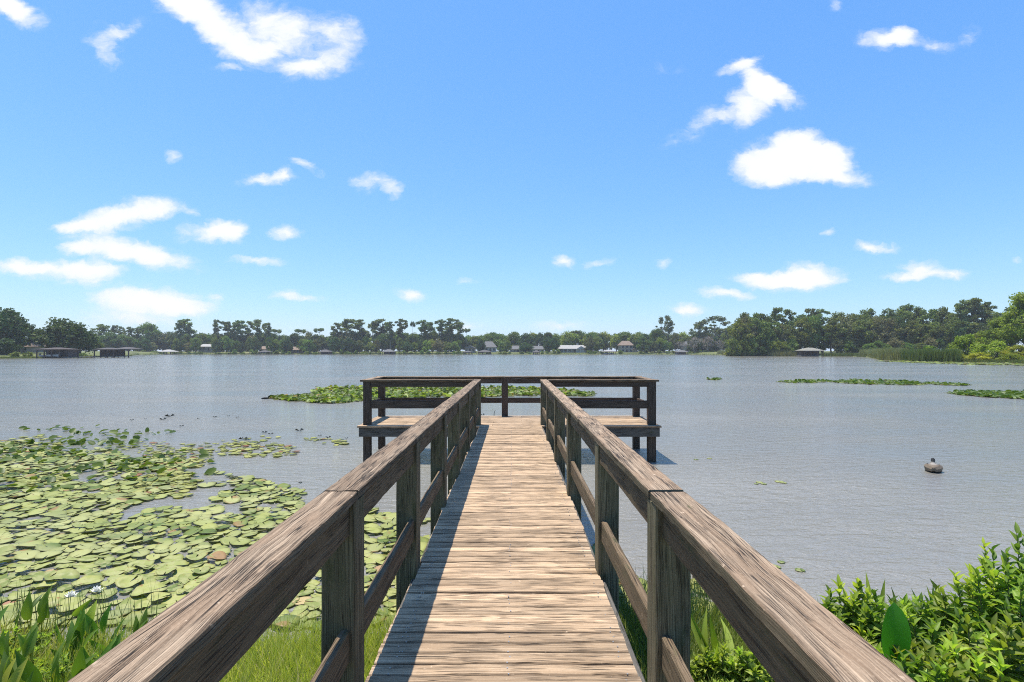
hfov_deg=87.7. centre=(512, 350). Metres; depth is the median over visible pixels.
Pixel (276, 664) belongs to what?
grass
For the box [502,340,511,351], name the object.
oak tree
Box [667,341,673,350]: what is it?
oak tree
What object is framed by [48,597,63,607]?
lily pad
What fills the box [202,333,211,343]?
oak tree
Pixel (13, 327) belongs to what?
oak tree
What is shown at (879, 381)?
raised lily leaves
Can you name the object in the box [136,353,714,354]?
reeds
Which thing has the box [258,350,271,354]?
boathouse
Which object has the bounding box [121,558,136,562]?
lily pad
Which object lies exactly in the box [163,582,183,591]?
lily pad
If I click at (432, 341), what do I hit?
broadleaf tree
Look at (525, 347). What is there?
oak tree
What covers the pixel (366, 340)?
oak tree
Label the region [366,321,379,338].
pine tree
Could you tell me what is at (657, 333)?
oak tree
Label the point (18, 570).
lily pad
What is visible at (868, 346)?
oak tree
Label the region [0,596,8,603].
lily pad
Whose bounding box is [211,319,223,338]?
pine tree
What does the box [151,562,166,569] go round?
lily pad
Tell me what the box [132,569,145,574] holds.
lily pad
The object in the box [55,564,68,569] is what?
lily pad
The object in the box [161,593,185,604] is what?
lily pad
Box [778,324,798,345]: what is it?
broadleaf tree
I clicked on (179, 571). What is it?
lily pad
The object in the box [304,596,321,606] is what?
lily pad
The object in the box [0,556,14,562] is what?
lily pad
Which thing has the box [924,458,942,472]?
buoy
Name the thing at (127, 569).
lily pad
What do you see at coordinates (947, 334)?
oak tree
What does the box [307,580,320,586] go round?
lily pad
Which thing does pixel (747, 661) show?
leafy shrub
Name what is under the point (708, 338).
bare tree
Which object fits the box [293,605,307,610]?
lily pad
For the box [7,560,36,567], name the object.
lily pad
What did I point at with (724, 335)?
oak tree
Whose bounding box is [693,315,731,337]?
broadleaf tree
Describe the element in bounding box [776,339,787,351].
broadleaf tree
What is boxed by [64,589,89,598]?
lily pad
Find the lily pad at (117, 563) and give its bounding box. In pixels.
[109,561,124,564]
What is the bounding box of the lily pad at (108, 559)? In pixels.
[94,556,115,563]
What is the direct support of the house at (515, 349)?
on the ground at (442, 353)
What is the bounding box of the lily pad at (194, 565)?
[186,561,203,567]
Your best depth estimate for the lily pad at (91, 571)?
5.37 m
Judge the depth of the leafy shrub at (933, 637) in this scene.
3.18 m
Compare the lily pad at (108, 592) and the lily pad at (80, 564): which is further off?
the lily pad at (80, 564)
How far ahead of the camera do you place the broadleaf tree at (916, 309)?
229.20 m
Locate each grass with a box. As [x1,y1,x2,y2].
[0,601,107,664]
[0,601,395,681]
[48,636,382,681]
[619,591,966,681]
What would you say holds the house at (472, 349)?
on the ground at (442, 353)
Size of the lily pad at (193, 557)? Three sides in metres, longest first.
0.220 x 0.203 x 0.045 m
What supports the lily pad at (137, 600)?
on the lake water
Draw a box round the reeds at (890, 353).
[859,347,907,360]
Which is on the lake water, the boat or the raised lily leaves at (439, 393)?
the raised lily leaves at (439, 393)
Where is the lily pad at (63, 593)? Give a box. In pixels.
[40,589,74,599]
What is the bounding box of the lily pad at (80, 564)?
[72,561,93,567]
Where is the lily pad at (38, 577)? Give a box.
[31,570,56,581]
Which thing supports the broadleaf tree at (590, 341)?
on the ground at (442, 353)
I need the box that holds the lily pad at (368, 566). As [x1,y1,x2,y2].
[365,564,375,568]
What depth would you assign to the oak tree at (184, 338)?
369.68 m
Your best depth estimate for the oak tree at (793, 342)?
222.49 m
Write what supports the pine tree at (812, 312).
on the ground at (442, 353)
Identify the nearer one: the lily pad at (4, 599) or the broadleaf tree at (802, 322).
the lily pad at (4, 599)
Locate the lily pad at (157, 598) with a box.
[147,592,171,601]
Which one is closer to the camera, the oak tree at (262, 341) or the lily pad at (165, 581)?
the lily pad at (165, 581)
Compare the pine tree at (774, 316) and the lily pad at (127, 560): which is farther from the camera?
the pine tree at (774, 316)
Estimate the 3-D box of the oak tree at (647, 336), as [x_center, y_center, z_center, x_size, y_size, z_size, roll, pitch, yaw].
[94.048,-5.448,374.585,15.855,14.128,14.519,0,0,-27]
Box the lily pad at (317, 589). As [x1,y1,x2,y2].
[315,585,321,592]
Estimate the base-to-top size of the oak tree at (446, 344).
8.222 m
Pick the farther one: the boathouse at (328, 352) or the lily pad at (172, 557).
the boathouse at (328, 352)
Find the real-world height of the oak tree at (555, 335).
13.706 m
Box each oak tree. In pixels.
[0,307,36,349]
[0,338,23,354]
[22,324,41,342]
[29,317,97,352]
[63,328,99,353]
[93,339,104,350]
[99,332,126,347]
[114,334,135,347]
[125,336,136,350]
[128,339,138,350]
[137,321,161,343]
[137,339,152,351]
[147,332,166,351]
[163,333,184,349]
[171,338,178,350]
[175,341,184,350]
[179,333,192,343]
[189,337,201,351]
[193,332,210,344]
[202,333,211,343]
[210,336,219,353]
[212,338,224,352]
[220,336,232,351]
[229,340,239,352]
[232,335,246,349]
[237,341,246,352]
[245,337,251,352]
[249,337,261,352]
[258,333,277,345]
[266,337,274,351]
[274,334,284,346]
[278,339,283,351]
[281,338,293,352]
[285,332,300,346]
[295,339,306,352]
[299,339,317,352]
[303,334,327,349]
[328,336,340,352]
[336,338,343,352]
[341,337,354,352]
[346,331,358,341]
[348,341,360,353]
[362,336,369,351]
[364,342,376,352]
[373,333,392,350]
[380,332,397,349]
[395,337,403,351]
[400,342,412,352]
[404,332,419,351]
[411,342,418,351]
[416,338,425,351]
[422,331,439,347]
[439,335,449,344]
[440,341,451,351]
[447,341,459,352]
[452,334,469,349]
[454,340,461,350]
[467,335,479,347]
[476,338,485,350]
[482,333,495,343]
[493,333,512,347]
[497,342,503,352]
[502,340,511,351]
[503,331,519,347]
[519,342,533,351]
[520,333,535,351]
[533,332,545,345]
[543,336,550,352]
[547,336,560,349]
[550,333,560,343]
[574,330,585,344]
[579,331,598,346]
[586,332,602,351]
[591,333,607,351]
[591,336,604,351]
[616,331,630,346]
[625,332,642,347]
[635,335,649,351]
[641,334,653,351]
[648,328,666,351]
[648,342,660,352]
[660,340,670,352]
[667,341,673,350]
[679,335,692,342]
[691,340,700,351]
[701,333,716,339]
[706,340,717,350]
[713,337,721,351]
[721,325,732,347]
[725,338,742,355]
[738,339,752,355]
[744,337,758,355]
[754,319,775,345]
[755,338,770,355]
[784,338,798,352]
[804,314,822,348]
[838,340,856,352]
[849,344,859,352]
[856,337,869,348]
[861,343,876,349]
[873,340,884,348]
[888,315,909,341]
[898,342,916,349]
[904,322,930,343]
[934,336,946,349]
[937,326,957,343]
[952,322,975,351]
[967,322,991,340]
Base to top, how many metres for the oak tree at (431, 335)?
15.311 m
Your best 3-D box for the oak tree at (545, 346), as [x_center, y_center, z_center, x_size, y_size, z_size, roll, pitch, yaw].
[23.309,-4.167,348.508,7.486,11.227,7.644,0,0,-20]
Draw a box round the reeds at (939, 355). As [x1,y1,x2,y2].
[899,347,962,361]
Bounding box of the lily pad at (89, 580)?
[72,575,103,586]
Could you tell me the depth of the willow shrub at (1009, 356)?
96.88 m
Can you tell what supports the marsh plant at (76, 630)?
on the ground at (442, 353)
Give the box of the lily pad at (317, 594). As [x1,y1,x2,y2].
[311,592,321,597]
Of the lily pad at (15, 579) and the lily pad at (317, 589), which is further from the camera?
the lily pad at (15, 579)
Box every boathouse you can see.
[35,347,99,357]
[93,347,139,357]
[158,350,178,353]
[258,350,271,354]
[318,350,331,354]
[382,349,395,354]
[478,350,490,354]
[601,350,615,354]
[675,350,687,354]
[795,348,824,355]
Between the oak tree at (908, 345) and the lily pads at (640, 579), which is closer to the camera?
the lily pads at (640, 579)
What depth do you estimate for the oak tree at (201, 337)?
363.25 m
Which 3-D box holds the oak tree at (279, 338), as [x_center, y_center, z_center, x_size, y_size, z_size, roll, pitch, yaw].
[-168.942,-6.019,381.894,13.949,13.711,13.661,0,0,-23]
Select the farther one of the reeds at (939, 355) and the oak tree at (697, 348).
the oak tree at (697, 348)
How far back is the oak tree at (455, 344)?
344.18 m
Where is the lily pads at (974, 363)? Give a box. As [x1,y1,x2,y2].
[880,360,1023,365]
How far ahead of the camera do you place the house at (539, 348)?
356.53 m
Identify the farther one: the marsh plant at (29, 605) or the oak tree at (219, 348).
the oak tree at (219, 348)
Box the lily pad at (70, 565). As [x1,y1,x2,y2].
[54,562,76,569]
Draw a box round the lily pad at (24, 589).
[8,587,32,595]
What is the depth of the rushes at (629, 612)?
4.11 m
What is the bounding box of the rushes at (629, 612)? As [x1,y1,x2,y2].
[619,557,735,676]
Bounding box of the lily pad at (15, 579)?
[10,575,21,581]
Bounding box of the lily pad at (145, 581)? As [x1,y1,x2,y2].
[138,578,156,584]
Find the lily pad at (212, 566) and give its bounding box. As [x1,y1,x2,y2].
[194,563,214,570]
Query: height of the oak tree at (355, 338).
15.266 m
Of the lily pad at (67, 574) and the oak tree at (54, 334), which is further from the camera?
the oak tree at (54, 334)
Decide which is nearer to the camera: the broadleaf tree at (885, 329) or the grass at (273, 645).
the grass at (273, 645)
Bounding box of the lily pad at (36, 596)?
[15,593,43,603]
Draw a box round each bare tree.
[675,341,687,349]
[687,336,701,352]
[701,336,713,351]
[715,339,724,350]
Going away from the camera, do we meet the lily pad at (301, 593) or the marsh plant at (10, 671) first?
the marsh plant at (10, 671)
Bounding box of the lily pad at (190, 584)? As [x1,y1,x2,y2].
[183,580,200,588]
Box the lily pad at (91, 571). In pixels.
[84,569,99,574]
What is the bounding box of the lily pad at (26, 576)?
[19,571,45,579]
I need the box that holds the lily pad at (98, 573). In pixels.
[82,572,104,577]
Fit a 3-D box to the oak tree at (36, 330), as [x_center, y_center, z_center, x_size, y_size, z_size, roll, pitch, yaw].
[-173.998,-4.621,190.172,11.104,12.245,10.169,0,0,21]
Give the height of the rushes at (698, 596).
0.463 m
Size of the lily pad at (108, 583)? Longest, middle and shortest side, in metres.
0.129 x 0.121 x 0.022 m
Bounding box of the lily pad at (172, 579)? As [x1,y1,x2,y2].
[168,576,179,583]
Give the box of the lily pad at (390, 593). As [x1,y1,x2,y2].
[387,590,395,596]
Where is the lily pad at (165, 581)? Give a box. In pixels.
[160,579,169,583]
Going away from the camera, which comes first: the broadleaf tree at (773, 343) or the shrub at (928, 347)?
the shrub at (928, 347)
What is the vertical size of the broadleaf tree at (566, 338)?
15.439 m
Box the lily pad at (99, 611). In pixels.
[85,603,111,615]
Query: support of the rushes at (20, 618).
on the lake water
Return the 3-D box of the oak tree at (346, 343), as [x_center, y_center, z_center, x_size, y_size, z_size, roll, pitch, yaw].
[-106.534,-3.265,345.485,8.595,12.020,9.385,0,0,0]
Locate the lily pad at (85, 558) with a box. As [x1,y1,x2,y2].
[76,555,99,561]
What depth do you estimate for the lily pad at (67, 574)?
5.22 m
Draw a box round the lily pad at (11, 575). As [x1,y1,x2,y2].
[0,572,20,579]
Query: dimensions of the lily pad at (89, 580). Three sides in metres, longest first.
0.241 x 0.226 x 0.040 m
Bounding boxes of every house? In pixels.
[16,342,45,352]
[198,344,219,352]
[290,347,302,352]
[465,346,475,352]
[483,341,496,351]
[510,346,523,351]
[532,346,543,351]
[558,343,586,352]
[618,341,637,351]
[681,340,709,351]
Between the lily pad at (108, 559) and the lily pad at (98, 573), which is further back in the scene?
the lily pad at (108, 559)
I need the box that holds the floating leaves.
[0,432,349,497]
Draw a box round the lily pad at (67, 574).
[44,568,79,580]
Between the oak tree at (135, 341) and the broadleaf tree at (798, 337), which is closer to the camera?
the broadleaf tree at (798, 337)
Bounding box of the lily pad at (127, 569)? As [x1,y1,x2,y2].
[124,567,137,572]
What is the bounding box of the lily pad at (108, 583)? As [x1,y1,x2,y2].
[100,579,115,585]
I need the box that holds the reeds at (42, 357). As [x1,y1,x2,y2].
[0,354,136,357]
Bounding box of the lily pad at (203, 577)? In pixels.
[189,572,213,582]
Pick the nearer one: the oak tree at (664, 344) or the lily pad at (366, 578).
the lily pad at (366, 578)
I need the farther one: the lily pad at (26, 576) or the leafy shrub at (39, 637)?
the lily pad at (26, 576)
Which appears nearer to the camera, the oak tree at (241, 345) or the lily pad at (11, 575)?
the lily pad at (11, 575)
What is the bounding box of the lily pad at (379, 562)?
[375,560,384,564]
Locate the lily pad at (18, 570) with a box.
[15,568,30,572]
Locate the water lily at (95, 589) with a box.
[91,586,103,592]
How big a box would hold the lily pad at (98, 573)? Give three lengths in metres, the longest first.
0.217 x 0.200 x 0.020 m
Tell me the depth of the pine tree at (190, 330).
375.27 m
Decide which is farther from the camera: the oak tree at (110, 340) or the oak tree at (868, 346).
the oak tree at (110, 340)
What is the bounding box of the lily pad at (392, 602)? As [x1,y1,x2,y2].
[383,599,395,607]
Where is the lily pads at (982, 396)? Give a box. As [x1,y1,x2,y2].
[946,391,1023,398]
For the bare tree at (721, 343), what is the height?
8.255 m
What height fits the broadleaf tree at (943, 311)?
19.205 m
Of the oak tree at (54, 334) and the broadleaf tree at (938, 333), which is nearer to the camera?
the oak tree at (54, 334)
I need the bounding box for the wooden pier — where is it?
[68,376,914,681]
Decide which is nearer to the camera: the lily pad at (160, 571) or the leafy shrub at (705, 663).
the leafy shrub at (705, 663)
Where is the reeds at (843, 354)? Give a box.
[821,352,866,356]
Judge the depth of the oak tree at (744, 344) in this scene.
222.68 m
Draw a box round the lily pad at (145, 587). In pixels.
[129,581,166,597]
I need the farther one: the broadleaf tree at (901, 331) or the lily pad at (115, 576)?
the broadleaf tree at (901, 331)
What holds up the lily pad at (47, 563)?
on the lake water
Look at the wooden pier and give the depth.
2.67 m
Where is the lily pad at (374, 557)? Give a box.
[364,553,384,564]
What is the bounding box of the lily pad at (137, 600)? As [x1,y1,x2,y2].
[115,595,146,610]
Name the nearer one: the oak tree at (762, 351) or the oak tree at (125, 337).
the oak tree at (762, 351)
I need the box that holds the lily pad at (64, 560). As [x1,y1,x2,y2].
[51,556,79,563]
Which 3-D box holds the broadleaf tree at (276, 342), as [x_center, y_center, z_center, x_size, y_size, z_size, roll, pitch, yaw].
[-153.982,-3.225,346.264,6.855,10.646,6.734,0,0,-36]
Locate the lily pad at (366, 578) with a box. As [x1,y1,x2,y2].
[364,575,373,587]
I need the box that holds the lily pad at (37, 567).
[33,565,44,569]
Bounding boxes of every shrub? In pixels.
[0,624,55,663]
[9,352,19,356]
[22,351,32,356]
[35,651,98,681]
[690,642,749,681]
[709,645,774,681]
[818,574,882,641]
[848,589,941,652]
[860,635,937,671]
[871,593,990,665]
[894,649,976,681]
[913,562,1021,651]
[919,609,1023,681]
[923,345,937,349]
[946,544,1023,676]
[947,333,987,357]
[964,352,994,359]
[969,340,1016,358]
[977,521,1023,637]
[992,353,1023,359]
[998,344,1023,358]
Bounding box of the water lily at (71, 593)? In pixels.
[65,591,76,596]
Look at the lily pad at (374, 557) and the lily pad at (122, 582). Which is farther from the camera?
the lily pad at (374, 557)
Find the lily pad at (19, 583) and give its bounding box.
[7,579,34,587]
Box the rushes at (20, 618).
[0,578,159,639]
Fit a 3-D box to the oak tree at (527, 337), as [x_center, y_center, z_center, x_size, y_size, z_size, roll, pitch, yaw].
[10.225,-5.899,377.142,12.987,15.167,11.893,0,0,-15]
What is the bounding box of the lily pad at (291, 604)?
[285,596,299,608]
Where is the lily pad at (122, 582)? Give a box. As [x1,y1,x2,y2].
[115,575,143,588]
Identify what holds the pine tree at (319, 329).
on the ground at (442, 353)
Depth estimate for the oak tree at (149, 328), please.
375.62 m
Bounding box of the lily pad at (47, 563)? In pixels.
[42,561,56,565]
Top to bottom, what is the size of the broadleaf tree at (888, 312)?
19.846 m
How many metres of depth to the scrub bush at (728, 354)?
225.68 m
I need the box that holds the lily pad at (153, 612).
[141,603,166,614]
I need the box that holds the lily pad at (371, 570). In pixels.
[366,568,376,572]
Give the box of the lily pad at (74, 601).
[56,597,94,612]
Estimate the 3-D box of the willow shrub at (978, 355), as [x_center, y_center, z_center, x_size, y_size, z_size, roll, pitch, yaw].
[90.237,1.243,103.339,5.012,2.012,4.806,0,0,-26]
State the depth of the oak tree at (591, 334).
369.10 m
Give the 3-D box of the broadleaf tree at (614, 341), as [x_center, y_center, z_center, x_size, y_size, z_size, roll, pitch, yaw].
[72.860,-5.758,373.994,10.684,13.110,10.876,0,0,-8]
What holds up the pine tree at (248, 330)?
on the ground at (442, 353)
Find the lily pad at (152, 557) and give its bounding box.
[146,554,160,559]
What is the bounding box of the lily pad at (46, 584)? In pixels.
[33,580,55,588]
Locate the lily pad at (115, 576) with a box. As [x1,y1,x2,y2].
[107,573,131,580]
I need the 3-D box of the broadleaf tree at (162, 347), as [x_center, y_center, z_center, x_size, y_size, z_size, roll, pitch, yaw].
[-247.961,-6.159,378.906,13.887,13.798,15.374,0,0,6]
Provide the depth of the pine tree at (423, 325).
372.44 m
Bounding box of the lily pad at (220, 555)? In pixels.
[207,551,226,559]
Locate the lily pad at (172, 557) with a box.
[160,554,183,562]
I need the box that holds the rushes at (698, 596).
[691,576,736,640]
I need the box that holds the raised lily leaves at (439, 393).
[269,384,594,402]
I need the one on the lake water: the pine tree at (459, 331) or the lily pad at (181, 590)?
the lily pad at (181, 590)
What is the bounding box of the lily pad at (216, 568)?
[208,564,225,572]
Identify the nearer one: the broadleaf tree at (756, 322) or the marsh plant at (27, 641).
the marsh plant at (27, 641)
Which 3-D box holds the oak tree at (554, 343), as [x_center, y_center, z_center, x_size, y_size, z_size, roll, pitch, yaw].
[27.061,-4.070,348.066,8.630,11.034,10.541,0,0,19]
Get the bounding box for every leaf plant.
[691,608,759,664]
[881,602,910,659]
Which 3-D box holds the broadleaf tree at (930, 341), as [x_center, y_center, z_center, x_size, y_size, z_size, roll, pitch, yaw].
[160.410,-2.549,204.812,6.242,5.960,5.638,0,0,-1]
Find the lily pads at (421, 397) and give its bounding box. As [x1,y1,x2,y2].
[269,386,596,402]
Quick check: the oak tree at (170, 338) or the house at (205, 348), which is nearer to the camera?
the house at (205, 348)
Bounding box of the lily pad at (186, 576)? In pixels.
[177,573,198,581]
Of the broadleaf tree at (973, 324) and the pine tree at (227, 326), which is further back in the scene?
the pine tree at (227, 326)
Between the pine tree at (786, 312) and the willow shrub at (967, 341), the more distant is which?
the pine tree at (786, 312)
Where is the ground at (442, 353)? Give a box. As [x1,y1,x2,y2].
[0,351,1023,681]
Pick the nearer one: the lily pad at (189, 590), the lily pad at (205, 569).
the lily pad at (189, 590)
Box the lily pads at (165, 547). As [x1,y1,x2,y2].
[0,439,594,630]
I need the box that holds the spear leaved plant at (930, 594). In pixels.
[912,587,933,609]
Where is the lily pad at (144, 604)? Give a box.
[131,600,150,609]
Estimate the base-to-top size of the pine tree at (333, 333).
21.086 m
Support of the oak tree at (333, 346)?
on the ground at (442, 353)
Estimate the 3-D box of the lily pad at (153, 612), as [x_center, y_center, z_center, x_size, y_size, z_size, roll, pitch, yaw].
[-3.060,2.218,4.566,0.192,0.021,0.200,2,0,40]
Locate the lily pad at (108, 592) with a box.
[87,588,117,599]
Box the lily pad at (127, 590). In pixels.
[119,588,132,593]
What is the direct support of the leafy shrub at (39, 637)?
on the ground at (442, 353)
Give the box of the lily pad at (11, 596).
[7,591,31,600]
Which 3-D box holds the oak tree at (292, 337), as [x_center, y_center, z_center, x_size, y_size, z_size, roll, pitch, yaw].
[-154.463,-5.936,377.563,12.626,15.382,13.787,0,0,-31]
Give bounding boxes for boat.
[38,353,57,356]
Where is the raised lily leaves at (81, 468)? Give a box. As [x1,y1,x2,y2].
[0,424,216,491]
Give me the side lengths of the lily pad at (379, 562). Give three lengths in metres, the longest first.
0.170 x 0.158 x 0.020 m
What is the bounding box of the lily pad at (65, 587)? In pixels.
[56,584,74,591]
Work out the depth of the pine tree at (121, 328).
374.78 m
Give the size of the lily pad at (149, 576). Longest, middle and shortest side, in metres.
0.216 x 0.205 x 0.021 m
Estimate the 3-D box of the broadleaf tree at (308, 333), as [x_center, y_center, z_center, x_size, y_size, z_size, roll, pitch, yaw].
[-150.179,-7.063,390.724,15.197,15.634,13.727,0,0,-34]
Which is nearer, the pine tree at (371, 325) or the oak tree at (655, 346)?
the oak tree at (655, 346)
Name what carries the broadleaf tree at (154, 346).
on the ground at (442, 353)
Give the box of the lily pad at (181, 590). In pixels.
[176,588,188,594]
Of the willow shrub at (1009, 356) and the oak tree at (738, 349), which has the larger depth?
the oak tree at (738, 349)
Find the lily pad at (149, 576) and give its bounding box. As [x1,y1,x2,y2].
[134,573,158,579]
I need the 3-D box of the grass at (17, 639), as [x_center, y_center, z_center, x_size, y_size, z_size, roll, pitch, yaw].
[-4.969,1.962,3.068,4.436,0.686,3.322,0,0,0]
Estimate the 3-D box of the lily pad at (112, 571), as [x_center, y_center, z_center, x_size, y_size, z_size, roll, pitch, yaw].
[-4.014,2.226,5.411,0.278,0.032,0.258,-4,2,1]
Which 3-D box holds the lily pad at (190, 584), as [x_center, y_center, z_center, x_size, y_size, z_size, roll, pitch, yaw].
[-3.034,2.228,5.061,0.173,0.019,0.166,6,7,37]
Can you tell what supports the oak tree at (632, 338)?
on the ground at (442, 353)
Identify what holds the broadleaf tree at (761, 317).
on the ground at (442, 353)
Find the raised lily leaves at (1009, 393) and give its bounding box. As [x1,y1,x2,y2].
[948,389,1023,398]
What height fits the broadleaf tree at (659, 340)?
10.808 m
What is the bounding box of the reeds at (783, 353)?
[717,349,797,355]
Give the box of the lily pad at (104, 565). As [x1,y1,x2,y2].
[100,562,112,567]
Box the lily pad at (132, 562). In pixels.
[127,559,146,566]
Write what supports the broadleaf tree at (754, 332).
on the ground at (442, 353)
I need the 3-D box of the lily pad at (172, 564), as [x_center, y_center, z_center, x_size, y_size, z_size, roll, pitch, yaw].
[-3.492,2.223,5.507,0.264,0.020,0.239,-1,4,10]
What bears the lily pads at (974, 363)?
on the lake water
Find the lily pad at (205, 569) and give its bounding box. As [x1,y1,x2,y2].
[191,566,210,574]
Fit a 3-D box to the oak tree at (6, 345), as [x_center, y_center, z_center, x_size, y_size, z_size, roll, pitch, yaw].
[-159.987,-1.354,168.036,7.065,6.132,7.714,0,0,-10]
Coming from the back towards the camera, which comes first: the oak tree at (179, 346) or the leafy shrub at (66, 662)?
the oak tree at (179, 346)
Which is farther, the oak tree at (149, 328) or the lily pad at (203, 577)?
the oak tree at (149, 328)
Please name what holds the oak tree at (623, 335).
on the ground at (442, 353)
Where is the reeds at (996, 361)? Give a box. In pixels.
[960,359,1023,362]
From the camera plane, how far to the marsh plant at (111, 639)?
3.67 m
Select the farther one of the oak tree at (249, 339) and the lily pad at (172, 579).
the oak tree at (249, 339)
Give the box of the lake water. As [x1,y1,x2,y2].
[0,354,1023,644]
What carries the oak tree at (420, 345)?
on the ground at (442, 353)
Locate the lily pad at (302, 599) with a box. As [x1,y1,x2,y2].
[292,596,312,605]
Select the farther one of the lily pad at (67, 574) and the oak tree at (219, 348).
the oak tree at (219, 348)
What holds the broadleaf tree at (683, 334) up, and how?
on the ground at (442, 353)
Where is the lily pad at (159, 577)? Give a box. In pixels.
[155,576,167,579]
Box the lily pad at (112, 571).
[100,564,132,576]
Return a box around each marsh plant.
[0,605,8,619]
[0,621,37,662]
[0,650,28,681]
[15,585,91,644]
[15,637,108,681]
[50,607,99,674]
[56,600,111,650]
[83,634,120,667]
[89,617,146,652]
[133,606,147,632]
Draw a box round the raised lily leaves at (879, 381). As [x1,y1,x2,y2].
[778,378,969,385]
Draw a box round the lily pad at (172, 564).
[161,560,188,567]
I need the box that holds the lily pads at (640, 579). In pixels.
[619,575,713,611]
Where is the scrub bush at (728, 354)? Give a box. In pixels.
[723,348,735,355]
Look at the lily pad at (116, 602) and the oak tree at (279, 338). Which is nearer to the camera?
the lily pad at (116, 602)
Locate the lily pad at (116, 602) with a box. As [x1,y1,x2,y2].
[109,599,123,604]
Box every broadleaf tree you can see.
[144,342,157,351]
[156,333,168,350]
[184,342,192,352]
[272,338,279,351]
[302,331,312,338]
[309,339,320,351]
[338,331,354,340]
[357,340,363,352]
[373,339,380,352]
[421,340,431,350]
[429,339,435,351]
[432,338,444,352]
[560,330,574,344]
[570,333,582,344]
[583,336,593,350]
[600,331,612,350]
[610,334,623,351]
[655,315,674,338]
[655,337,664,351]
[668,332,682,350]
[679,331,689,340]
[688,328,707,339]
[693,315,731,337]
[726,322,753,346]
[731,312,750,329]
[737,314,757,346]
[745,317,770,355]
[751,312,758,318]
[754,313,772,336]
[768,321,782,347]
[768,340,777,351]
[773,323,788,340]
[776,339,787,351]
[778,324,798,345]
[788,313,807,345]
[788,328,807,348]
[794,316,816,347]
[815,326,832,352]
[822,311,844,326]
[823,320,840,352]
[830,323,852,352]
[830,337,843,352]
[833,313,859,351]
[843,322,865,344]
[847,313,860,338]
[849,319,871,343]
[856,319,881,345]
[857,308,881,319]
[869,315,892,342]
[876,317,897,342]
[879,308,896,320]
[883,317,900,342]
[886,337,904,349]
[887,303,915,324]
[895,320,925,343]
[904,306,929,323]
[914,308,947,326]
[915,323,935,344]
[922,337,938,346]
[924,325,945,348]
[929,325,952,345]
[934,306,950,338]
[943,312,961,325]
[943,316,970,341]
[967,322,983,332]
[974,333,990,348]
[976,317,1023,348]
[986,312,1001,323]
[993,291,1023,344]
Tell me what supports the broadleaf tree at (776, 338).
on the ground at (442, 353)
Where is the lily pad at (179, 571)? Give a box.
[172,567,193,576]
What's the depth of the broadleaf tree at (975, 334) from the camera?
122.20 m
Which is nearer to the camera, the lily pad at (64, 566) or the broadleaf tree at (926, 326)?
the lily pad at (64, 566)
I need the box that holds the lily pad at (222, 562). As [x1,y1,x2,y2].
[215,559,227,564]
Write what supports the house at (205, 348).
on the ground at (442, 353)
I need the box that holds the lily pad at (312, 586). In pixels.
[305,584,315,589]
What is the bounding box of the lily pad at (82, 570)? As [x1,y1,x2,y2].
[75,564,99,573]
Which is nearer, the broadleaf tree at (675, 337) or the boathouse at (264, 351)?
the boathouse at (264, 351)
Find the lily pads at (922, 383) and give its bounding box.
[776,380,971,385]
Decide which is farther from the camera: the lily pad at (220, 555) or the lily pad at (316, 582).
the lily pad at (220, 555)
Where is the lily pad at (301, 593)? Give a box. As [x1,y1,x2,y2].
[297,589,313,596]
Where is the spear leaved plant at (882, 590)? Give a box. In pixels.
[866,574,884,608]
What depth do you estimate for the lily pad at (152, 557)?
5.67 m
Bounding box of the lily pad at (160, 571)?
[156,567,176,575]
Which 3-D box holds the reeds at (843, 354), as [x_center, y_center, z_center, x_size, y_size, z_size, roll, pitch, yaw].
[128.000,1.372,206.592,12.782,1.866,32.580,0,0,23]
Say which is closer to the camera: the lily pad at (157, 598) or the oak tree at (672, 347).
the lily pad at (157, 598)
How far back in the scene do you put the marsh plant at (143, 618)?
3.96 m
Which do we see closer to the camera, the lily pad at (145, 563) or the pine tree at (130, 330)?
the lily pad at (145, 563)
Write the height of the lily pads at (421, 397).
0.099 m
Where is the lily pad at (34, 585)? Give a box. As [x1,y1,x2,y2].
[29,581,44,587]
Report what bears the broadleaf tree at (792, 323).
on the ground at (442, 353)
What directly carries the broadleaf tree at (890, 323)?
on the ground at (442, 353)
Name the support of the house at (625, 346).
on the ground at (442, 353)
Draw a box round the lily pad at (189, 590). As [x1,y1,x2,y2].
[183,585,197,594]
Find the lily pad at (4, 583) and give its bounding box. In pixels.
[0,579,10,587]
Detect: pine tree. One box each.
[89,324,110,335]
[110,325,119,333]
[116,326,124,334]
[122,327,136,337]
[134,328,144,340]
[173,321,186,339]
[177,319,197,336]
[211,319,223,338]
[221,321,234,351]
[229,320,244,340]
[242,321,253,339]
[253,319,266,341]
[261,322,273,340]
[271,329,281,338]
[294,329,306,339]
[313,328,323,334]
[329,323,341,339]
[337,318,357,338]
[351,319,369,351]
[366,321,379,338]
[373,318,388,351]
[384,321,395,348]
[394,318,407,351]
[415,320,428,351]
[424,322,436,340]
[434,319,447,338]
[441,318,460,351]
[454,322,463,335]
[462,328,470,341]
[770,307,785,325]
[777,309,795,328]
[804,308,824,321]
[816,308,830,325]
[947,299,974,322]
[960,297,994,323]
[976,301,997,323]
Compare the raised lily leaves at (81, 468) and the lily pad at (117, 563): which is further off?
the raised lily leaves at (81, 468)
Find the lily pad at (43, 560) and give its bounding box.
[34,557,55,563]
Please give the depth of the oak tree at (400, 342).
344.78 m
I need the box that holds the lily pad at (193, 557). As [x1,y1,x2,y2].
[186,552,207,560]
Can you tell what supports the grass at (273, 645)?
on the ground at (442, 353)
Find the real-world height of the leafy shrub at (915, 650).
0.432 m
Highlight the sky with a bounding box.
[0,0,1023,350]
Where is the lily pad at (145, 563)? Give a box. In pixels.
[133,560,154,567]

